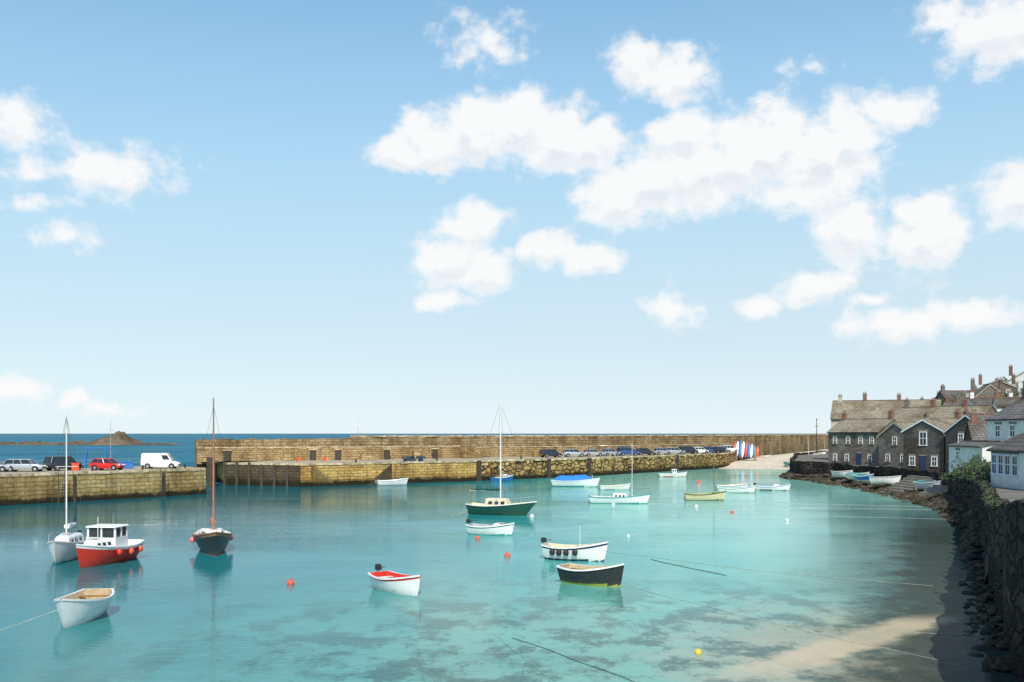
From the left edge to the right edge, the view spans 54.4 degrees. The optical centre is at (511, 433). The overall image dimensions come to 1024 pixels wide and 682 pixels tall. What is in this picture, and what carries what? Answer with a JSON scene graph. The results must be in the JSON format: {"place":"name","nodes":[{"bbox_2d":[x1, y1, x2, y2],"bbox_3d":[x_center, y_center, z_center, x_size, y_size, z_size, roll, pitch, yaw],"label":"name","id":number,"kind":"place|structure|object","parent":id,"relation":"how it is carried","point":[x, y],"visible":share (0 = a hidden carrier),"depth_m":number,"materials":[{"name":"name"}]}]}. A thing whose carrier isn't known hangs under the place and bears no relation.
{"place":"outdoors","nodes":[
{"label":"outdoors","id":0,"kind":"place"},
{"bbox_2d":[0,431,179,444],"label":"rocky island","id":1,"kind":"structure","parent":0,"point":[120,438],"depth_m":681.74,"materials":[{"name":"brown stone"}]},
{"bbox_2d":[0,466,205,505],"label":"harbour quay","id":2,"kind":"structure","parent":0,"point":[19,487],"depth_m":119.57,"materials":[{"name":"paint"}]},
{"bbox_2d":[0,461,9,471],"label":"parked car","id":3,"kind":"object","parent":2,"relation":"on","point":[3,468],"visible":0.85,"depth_m":118.98,"materials":[{"name":"paint"}]},
{"bbox_2d":[3,459,46,471],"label":"parked car","id":4,"kind":"object","parent":2,"relation":"on","point":[22,464],"visible":0.98,"depth_m":119.61,"materials":[{"name":"paint"}]},
{"bbox_2d":[43,456,82,470],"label":"parked car","id":5,"kind":"object","parent":2,"relation":"on","point":[50,462],"visible":0.77,"depth_m":122.93,"materials":[{"name":"paint"}]},
{"bbox_2d":[70,463,79,469],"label":"fishing gear crate","id":6,"kind":"object","parent":2,"relation":"on","point":[74,464],"visible":0.89,"depth_m":124.18,"materials":[{"name":"paint"}]},
{"bbox_2d":[82,448,114,469],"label":"boat hoist frame","id":7,"kind":"object","parent":2,"relation":"on","point":[95,448],"visible":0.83,"depth_m":126.96,"materials":[{"name":"paint"}]},
{"bbox_2d":[89,458,124,469],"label":"parked car","id":8,"kind":"object","parent":2,"relation":"on","point":[103,463],"visible":0.96,"depth_m":124.29,"materials":[{"name":"paint"}]},
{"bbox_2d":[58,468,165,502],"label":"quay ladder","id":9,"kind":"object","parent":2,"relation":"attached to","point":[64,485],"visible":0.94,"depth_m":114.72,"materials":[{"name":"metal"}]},
{"bbox_2d":[126,461,133,468],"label":"storage bin","id":10,"kind":"object","parent":2,"relation":"on","point":[129,464],"visible":1,"depth_m":130.50,"materials":[{"name":"paint"}]},
{"bbox_2d":[141,453,180,468],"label":"delivery van","id":11,"kind":"object","parent":2,"relation":"on","point":[150,460],"visible":0.99,"depth_m":130.14,"materials":[{"name":"paint"}]},
{"bbox_2d":[0,434,738,484],"bbox_3d":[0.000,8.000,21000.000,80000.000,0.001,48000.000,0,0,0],"label":"sea","id":12,"kind":"structure","parent":0,"point":[183,453],"depth_m":656.34,"materials":[{"name":"liquid"}]},
{"bbox_2d":[0,468,1018,681],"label":"harbour water","id":13,"kind":"structure","parent":0,"point":[182,608],"depth_m":50.56,"materials":[{"name":"teal liquid"}]},
{"bbox_2d":[47,410,86,563],"bbox_3d":[-28.429,3.498,63.641,2.350,9.996,6.853,0,0,-12],"label":"sailing boat","id":14,"kind":"object","parent":13,"relation":"on","point":[62,547],"visible":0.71,"depth_m":62.31,"materials":[{"name":"paint"}]},
{"bbox_2d":[54,588,113,628],"bbox_3d":[-18.501,7.554,42.715,2.100,1.712,4.791,0,0,-6],"label":"rowing boat","id":15,"kind":"object","parent":13,"relation":"on","point":[81,606],"visible":0.89,"depth_m":41.83,"materials":[{"name":"white paint"}]},
{"bbox_2d":[75,524,144,567],"bbox_3d":[-25.196,6.747,61.513,3.162,3.498,6.294,0,0,7],"label":"cabin fishing boat","id":16,"kind":"object","parent":13,"relation":"on","point":[104,544],"visible":0.93,"depth_m":60.99,"materials":[{"name":"red paint"}]},
{"bbox_2d":[190,398,233,555],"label":"sailing boat","id":17,"kind":"object","parent":13,"relation":"on","point":[213,541],"visible":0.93,"depth_m":66.50,"materials":[{"name":"paint"}]},
{"bbox_2d":[207,457,287,486],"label":"timber fender piles","id":18,"kind":"object","parent":13,"relation":"in","point":[209,468],"visible":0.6,"depth_m":150.94,"materials":[{"name":"paint"}]},
{"bbox_2d":[375,478,407,484],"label":"rowing boat","id":19,"kind":"object","parent":13,"relation":"on","point":[402,481],"visible":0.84,"depth_m":153.02,"materials":[{"name":"paint"}]},
{"bbox_2d":[368,564,420,595],"bbox_3d":[-5.789,7.569,50.312,1.700,1.510,4.254,0,0,-38],"label":"motor dinghy","id":20,"kind":"object","parent":13,"relation":"on","point":[394,582],"visible":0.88,"depth_m":49.61,"materials":[{"name":"white paint"}]},
{"bbox_2d":[215,452,743,486],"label":"stone pier","id":21,"kind":"structure","parent":13,"relation":"in","point":[349,472],"depth_m":166.61,"materials":[{"name":"brown stone"}]},
{"bbox_2d":[311,466,337,486],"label":"stone steps","id":22,"kind":"structure","parent":21,"relation":"attached to","point":[318,478],"depth_m":149.60,"materials":[{"name":"beige stone"}]},
{"bbox_2d":[368,464,391,484],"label":"stone steps","id":23,"kind":"structure","parent":21,"relation":"attached to","point":[386,474],"depth_m":156.93,"materials":[{"name":"stone"}]},
{"bbox_2d":[402,456,425,461],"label":"lobster pots","id":24,"kind":"object","parent":21,"relation":"on","point":[411,458],"visible":0.88,"depth_m":163.23,"materials":[{"name":"paint"}]},
{"bbox_2d":[196,443,728,463],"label":"pier walkway","id":25,"kind":"structure","parent":21,"relation":"on","point":[303,453],"depth_m":175.92,"materials":[{"name":"paint"}]},
{"bbox_2d":[195,434,827,480],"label":"parapet wall","id":26,"kind":"structure","parent":21,"relation":"on","point":[772,444],"depth_m":200.74,"materials":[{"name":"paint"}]},
{"bbox_2d":[224,448,438,460],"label":"store doors","id":27,"kind":"structure","parent":26,"relation":"attached to","point":[227,454],"depth_m":171.45,"materials":[{"name":"paint"}]},
{"bbox_2d":[539,449,562,457],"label":"parked car","id":28,"kind":"object","parent":21,"relation":"on","point":[546,453],"visible":0.98,"depth_m":191.20,"materials":[{"name":"paint"}]},
{"bbox_2d":[562,449,585,456],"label":"parked car","id":29,"kind":"object","parent":21,"relation":"on","point":[570,452],"visible":0.97,"depth_m":195.68,"materials":[{"name":"paint"}]},
{"bbox_2d":[582,449,602,456],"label":"parked car","id":30,"kind":"object","parent":21,"relation":"on","point":[588,452],"visible":0.85,"depth_m":198.73,"materials":[{"name":"paint"}]},
{"bbox_2d":[600,449,619,455],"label":"parked car","id":31,"kind":"object","parent":21,"relation":"on","point":[607,452],"visible":0.88,"depth_m":202.18,"materials":[{"name":"paint"}]},
{"bbox_2d":[616,447,638,455],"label":"parked car","id":32,"kind":"object","parent":21,"relation":"on","point":[623,451],"visible":0.9,"depth_m":205.64,"materials":[{"name":"paint"}]},
{"bbox_2d":[635,448,654,454],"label":"parked car","id":33,"kind":"object","parent":21,"relation":"on","point":[641,451],"visible":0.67,"depth_m":210.73,"materials":[{"name":"paint"}]},
{"bbox_2d":[652,448,671,454],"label":"parked car","id":34,"kind":"object","parent":21,"relation":"on","point":[659,451],"visible":0.88,"depth_m":215.23,"materials":[{"name":"paint"}]},
{"bbox_2d":[665,447,684,453],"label":"parked car","id":35,"kind":"object","parent":21,"relation":"on","point":[675,450],"visible":0.63,"depth_m":218.71,"materials":[{"name":"paint"}]},
{"bbox_2d":[678,446,697,453],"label":"parked car","id":36,"kind":"object","parent":21,"relation":"on","point":[687,449],"visible":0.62,"depth_m":222.65,"materials":[{"name":"paint"}]},
{"bbox_2d":[693,447,708,453],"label":"parked car","id":37,"kind":"object","parent":21,"relation":"on","point":[701,449],"visible":0.59,"depth_m":227.26,"materials":[{"name":"paint"}]},
{"bbox_2d":[712,447,726,452],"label":"parked car","id":38,"kind":"object","parent":21,"relation":"on","point":[719,449],"visible":0.98,"depth_m":232.04,"materials":[{"name":"paint"}]},
{"bbox_2d":[720,445,738,452],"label":"parked car","id":39,"kind":"object","parent":21,"relation":"on","point":[732,448],"visible":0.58,"depth_m":240.30,"materials":[{"name":"paint"}]},
{"bbox_2d":[731,440,758,457],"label":"kayak rack","id":40,"kind":"object","parent":21,"relation":"on","point":[744,450],"visible":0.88,"depth_m":246.14,"materials":[{"name":"paint"}]},
{"bbox_2d":[466,519,514,534],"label":"motor dinghy","id":41,"kind":"object","parent":13,"relation":"on","point":[500,528],"visible":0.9,"depth_m":77.99,"materials":[{"name":"paint"}]},
{"bbox_2d":[466,399,536,514],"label":"sailing yacht","id":42,"kind":"object","parent":13,"relation":"on","point":[500,505],"visible":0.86,"depth_m":97.19,"materials":[{"name":"paint"}]},
{"bbox_2d":[490,474,512,481],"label":"fishing boat","id":43,"kind":"object","parent":13,"relation":"on","point":[505,477],"visible":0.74,"depth_m":165.32,"materials":[{"name":"paint"}]},
{"bbox_2d":[513,638,633,681],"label":"mooring rope","id":44,"kind":"object","parent":13,"relation":"on","point":[575,660],"visible":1,"depth_m":34.85,"materials":[{"name":"fabric fibre"}]},
{"bbox_2d":[541,537,607,560],"bbox_3d":[3.875,7.099,62.766,4.553,2.597,2.060,0,0,25],"label":"fishing boat","id":45,"kind":"object","parent":13,"relation":"on","point":[586,552],"visible":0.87,"depth_m":62.10,"materials":[{"name":"paint"}]},
{"bbox_2d":[551,475,599,486],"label":"covered boat","id":46,"kind":"object","parent":13,"relation":"on","point":[573,481],"visible":0.84,"depth_m":148.72,"materials":[{"name":"paint"}]},
{"bbox_2d":[556,563,624,586],"bbox_3d":[4.290,7.563,52.607,3.745,1.669,1.800,0,0,35],"label":"rowing boat","id":47,"kind":"object","parent":13,"relation":"on","point":[602,576],"visible":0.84,"depth_m":51.95,"materials":[{"name":"paint"}]},
{"bbox_2d":[598,483,630,489],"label":"rowing boat","id":48,"kind":"object","parent":13,"relation":"on","point":[616,487],"visible":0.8,"depth_m":140.45,"materials":[{"name":"paint"}]},
{"bbox_2d":[589,447,650,503],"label":"sailing boat","id":49,"kind":"object","parent":13,"relation":"on","point":[619,498],"visible":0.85,"depth_m":112.85,"materials":[{"name":"paint"}]},
{"bbox_2d":[658,469,686,476],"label":"fishing boat","id":50,"kind":"object","parent":13,"relation":"on","point":[673,473],"visible":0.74,"depth_m":182.52,"materials":[{"name":"paint"}]},
{"bbox_2d":[684,455,726,500],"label":"lugger boat","id":51,"kind":"object","parent":13,"relation":"on","point":[715,495],"visible":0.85,"depth_m":118.23,"materials":[{"name":"paint"}]},
{"bbox_2d":[522,535,929,585],"bbox_3d":[10.429,7.970,64.102,2.533,0.022,33.399,0,0,-39],"label":"mooring rope","id":52,"kind":"object","parent":13,"relation":"on","point":[759,570],"visible":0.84,"depth_m":57.43,"materials":[{"name":"fabric"}]},
{"bbox_2d":[714,483,747,489],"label":"rowing boat","id":53,"kind":"object","parent":13,"relation":"on","point":[736,485],"visible":0.47,"depth_m":140.48,"materials":[{"name":"paint"}]},
{"bbox_2d":[718,486,755,492],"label":"rowing boat","id":54,"kind":"object","parent":13,"relation":"on","point":[749,489],"visible":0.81,"depth_m":133.38,"materials":[{"name":"paint"}]},
{"bbox_2d":[754,483,790,490],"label":"rowing boat","id":55,"kind":"object","parent":13,"relation":"on","point":[777,487],"visible":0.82,"depth_m":138.85,"materials":[{"name":"paint"}]},
{"bbox_2d":[627,586,936,659],"bbox_3d":[10.287,7.970,43.413,0.430,0.019,19.284,0,0,-28],"label":"mooring rope","id":56,"kind":"object","parent":13,"relation":"on","point":[788,626],"visible":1,"depth_m":40.88,"materials":[{"name":"fabric"}]},
{"bbox_2d":[649,503,931,509],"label":"mooring rope","id":57,"kind":"object","parent":13,"relation":"on","point":[803,507],"visible":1,"depth_m":107.01,"materials":[{"name":"paint"}]},
{"bbox_2d":[603,606,989,636],"bbox_3d":[11.255,7.970,41.974,16.556,0.017,1.176,0,0,25],"label":"mooring rope","id":58,"kind":"object","parent":13,"relation":"on","point":[797,626],"visible":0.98,"depth_m":41.10,"materials":[{"name":"fabric"}]},
{"bbox_2d":[718,513,926,518],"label":"mooring rope","id":59,"kind":"object","parent":13,"relation":"on","point":[838,516],"visible":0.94,"depth_m":96.01,"materials":[{"name":"fabric"}]},
{"bbox_2d":[778,470,1010,671],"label":"foreshore rocks","id":60,"kind":"object","parent":13,"relation":"in","point":[952,508],"visible":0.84,"depth_m":67.08,"materials":[{"name":"stone"}]},
{"bbox_2d":[831,470,852,477],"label":"beached boat","id":61,"kind":"object","parent":60,"relation":"on","point":[840,474],"visible":0.87,"depth_m":157.78,"materials":[{"name":"paint"}]},
{"bbox_2d":[845,472,869,479],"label":"beached boat","id":62,"kind":"object","parent":60,"relation":"on","point":[849,475],"visible":0.56,"depth_m":151.77,"materials":[{"name":"paint"}]},
{"bbox_2d":[853,473,873,481],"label":"beached boat","id":63,"kind":"object","parent":60,"relation":"on","point":[862,477],"visible":0.87,"depth_m":144.85,"materials":[{"name":"paint"}]},
{"bbox_2d":[869,475,900,483],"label":"beached boat","id":64,"kind":"object","parent":60,"relation":"on","point":[885,480],"visible":0.94,"depth_m":137.03,"materials":[{"name":"paint"}]},
{"bbox_2d":[879,475,947,496],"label":"slipway steps","id":65,"kind":"structure","parent":60,"relation":"on","point":[907,483],"depth_m":130.17,"materials":[{"name":"stone"}]},
{"bbox_2d":[913,480,941,488],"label":"beached boat","id":66,"kind":"object","parent":60,"relation":"on","point":[920,484],"visible":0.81,"depth_m":124.10,"materials":[{"name":"paint"}]},
{"bbox_2d":[0,0,1023,433],"label":"sky","id":67,"kind":"structure","parent":0,"point":[294,216],"materials":[{"name":"blue"}]},
{"bbox_2d":[721,450,819,469],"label":"sand beach","id":68,"kind":"structure","parent":0,"point":[776,462],"depth_m":237.05,"materials":[{"name":"beige sand"}]},
{"bbox_2d":[754,455,770,459],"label":"beached boat","id":69,"kind":"object","parent":68,"relation":"on","point":[763,457],"visible":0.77,"depth_m":249.19,"materials":[{"name":"paint"}]},
{"bbox_2d":[795,453,1023,515],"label":"hillside terrain","id":70,"kind":"structure","parent":0,"point":[1010,494],"depth_m":77.55,"materials":[{"name":"grey plant"}]},
{"bbox_2d":[826,408,895,465],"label":"stone cottage","id":71,"kind":"structure","parent":70,"relation":"on","point":[853,441],"depth_m":170.82,"materials":[{"name":"stone"}]},
{"bbox_2d":[832,435,874,462],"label":"windows","id":72,"kind":"structure","parent":71,"relation":"in","point":[860,437],"depth_m":171.53,"materials":[{"name":"paint"}]},
{"bbox_2d":[856,452,861,464],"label":"door","id":73,"kind":"structure","parent":71,"relation":"in","point":[858,454],"depth_m":169.73,"materials":[{"name":"paint"}]},
{"bbox_2d":[830,392,940,427],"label":"stone house","id":74,"kind":"structure","parent":70,"relation":"on","point":[858,409],"depth_m":200.52,"materials":[{"name":"tile"}]},
{"bbox_2d":[877,411,929,467],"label":"stone cottage","id":75,"kind":"structure","parent":70,"relation":"on","point":[890,436],"depth_m":161.10,"materials":[{"name":"stone"}]},
{"bbox_2d":[885,435,902,462],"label":"windows","id":76,"kind":"structure","parent":75,"relation":"in","point":[894,437],"depth_m":160.72,"materials":[{"name":"paint"}]},
{"bbox_2d":[790,451,1023,681],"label":"harbour seawall","id":77,"kind":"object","parent":70,"relation":"on","point":[1005,531],"visible":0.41,"depth_m":42.15,"materials":[{"name":"grey stone"}]},
{"bbox_2d":[955,475,1002,587],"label":"wall plants","id":78,"kind":"object","parent":77,"relation":"attached to","point":[986,498],"depth_m":56.61,"materials":[{"name":"plant"}]},
{"bbox_2d":[901,409,961,472],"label":"gabled cottage","id":79,"kind":"structure","parent":70,"relation":"on","point":[924,443],"depth_m":141.33,"materials":[{"name":"stone"}]},
{"bbox_2d":[908,430,937,466],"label":"windows","id":80,"kind":"structure","parent":79,"relation":"in","point":[922,434],"depth_m":141.37,"materials":[{"name":"paint"}]},
{"bbox_2d":[919,455,926,469],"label":"door","id":81,"kind":"structure","parent":79,"relation":"in","point":[922,457],"depth_m":141.33,"materials":[{"name":"paint"}]},
{"bbox_2d":[939,392,965,405],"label":"tree","id":82,"kind":"object","parent":70,"relation":"on","point":[942,403],"visible":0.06,"depth_m":224.54,"materials":[{"name":"plant"}]},
{"bbox_2d":[935,384,976,402],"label":"cottage","id":83,"kind":"structure","parent":70,"relation":"on","point":[942,393],"depth_m":234.90,"materials":[{"name":"stone"}]},
{"bbox_2d":[938,454,990,483],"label":"clifftop hedge","id":84,"kind":"object","parent":70,"relation":"on","point":[981,470],"visible":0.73,"depth_m":93.01,"materials":[{"name":"plant"}]},
{"bbox_2d":[943,413,994,471],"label":"gabled cottage","id":85,"kind":"structure","parent":70,"relation":"on","point":[955,432],"depth_m":134.88,"materials":[{"name":"stone"}]},
{"bbox_2d":[957,431,963,442],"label":"windows","id":86,"kind":"structure","parent":85,"relation":"in","point":[960,433],"depth_m":134.47,"materials":[{"name":"paint"}]},
{"bbox_2d":[946,440,1002,474],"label":"white outbuilding","id":87,"kind":"structure","parent":70,"relation":"on","point":[965,450],"depth_m":110.95,"materials":[{"name":"paint"}]},
{"bbox_2d":[970,377,1003,396],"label":"cottage","id":88,"kind":"structure","parent":70,"relation":"on","point":[987,390],"depth_m":222.54,"materials":[{"name":"stone"}]},
{"bbox_2d":[987,407,996,412],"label":"walls","id":89,"kind":"structure","parent":70,"relation":"on","point":[991,410],"depth_m":173.15,"materials":[{"name":"stone"}]},
{"bbox_2d":[894,405,997,420],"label":"roof","id":90,"kind":"structure","parent":89,"relation":"on","point":[910,414],"depth_m":180.96,"materials":[{"name":"stone"}]},
{"bbox_2d":[904,397,968,407],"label":"chimneys","id":91,"kind":"object","parent":90,"relation":"on","point":[932,403],"visible":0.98,"depth_m":182.56,"materials":[{"name":"brick"}]},
{"bbox_2d":[977,373,1018,396],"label":"cottage","id":92,"kind":"structure","parent":70,"relation":"on","point":[1007,387],"depth_m":239.96,"materials":[{"name":"stone"}]},
{"bbox_2d":[988,420,1023,440],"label":"walls","id":93,"kind":"structure","parent":70,"relation":"on","point":[1005,429],"depth_m":106.95,"materials":[{"name":"paint"}]},
{"bbox_2d":[985,397,1023,420],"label":"roof","id":94,"kind":"structure","parent":93,"relation":"on","point":[1014,411],"depth_m":107.79,"materials":[{"name":"tile"}]},
{"bbox_2d":[994,422,1016,437],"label":"windows","id":95,"kind":"structure","parent":93,"relation":"attached to","point":[1012,429],"depth_m":105.72,"materials":[{"name":"paint"}]},
{"bbox_2d":[992,389,1020,411],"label":"cottage","id":96,"kind":"structure","parent":70,"relation":"on","point":[999,403],"depth_m":192.42,"materials":[{"name":"paint"}]},
{"bbox_2d":[993,388,1019,396],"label":"tree","id":97,"kind":"object","parent":70,"relation":"on","point":[1013,391],"visible":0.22,"depth_m":214.63,"materials":[{"name":"plant"}]},
{"bbox_2d":[991,453,1023,489],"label":"walls","id":98,"kind":"structure","parent":70,"relation":"on","point":[1004,481],"depth_m":79.34,"materials":[{"name":"paint"}]},
{"bbox_2d":[990,451,1018,476],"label":"windows","id":99,"kind":"structure","parent":98,"relation":"attached to","point":[1004,463],"depth_m":80.67,"materials":[{"name":"paint"}]},
{"bbox_2d":[986,432,1023,452],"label":"roof","id":100,"kind":"structure","parent":98,"relation":"on","point":[1014,444],"depth_m":81.32,"materials":[{"name":"stone"}]},
{"bbox_2d":[1006,365,1023,396],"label":"cottage","id":101,"kind":"structure","parent":70,"relation":"on","point":[1019,378],"depth_m":246.19,"materials":[{"name":"paint"}]},
{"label":"walls","id":102,"kind":"object","parent":70,"relation":"on","visible":0},
{"bbox_2d":[961,397,993,404],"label":"roof","id":103,"kind":"structure","parent":102,"relation":"on","point":[981,400],"depth_m":199.72,"materials":[{"name":"tile"}]},
{"bbox_2d":[969,390,1012,397],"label":"chimneys","id":104,"kind":"object","parent":103,"relation":"on","point":[971,394],"visible":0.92,"depth_m":200.95,"materials":[{"name":"paint"}]},
{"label":"walls","id":105,"kind":"object","parent":70,"relation":"on","visible":0},
{"bbox_2d":[943,401,962,405],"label":"roof","id":106,"kind":"structure","parent":105,"relation":"on","point":[953,403],"depth_m":208.71,"materials":[{"name":"stone"}]},
{"bbox_2d":[946,394,983,402],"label":"chimneys","id":107,"kind":"object","parent":106,"relation":"on","point":[948,399],"visible":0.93,"depth_m":209.73,"materials":[{"name":"brick"}]},
{"bbox_2d":[965,426,971,439],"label":"walls","id":108,"kind":"structure","parent":0,"point":[968,436],"depth_m":126.30,"materials":[{"name":"stone"}]},
{"bbox_2d":[963,421,987,441],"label":"roof","id":109,"kind":"structure","parent":108,"relation":"on","point":[979,431],"depth_m":124.49,"materials":[{"name":"tile"}]},
{"bbox_2d":[970,409,978,423],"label":"chimneys","id":110,"kind":"object","parent":109,"relation":"on","point":[973,417],"visible":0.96,"depth_m":125.56,"materials":[{"name":"brick"}]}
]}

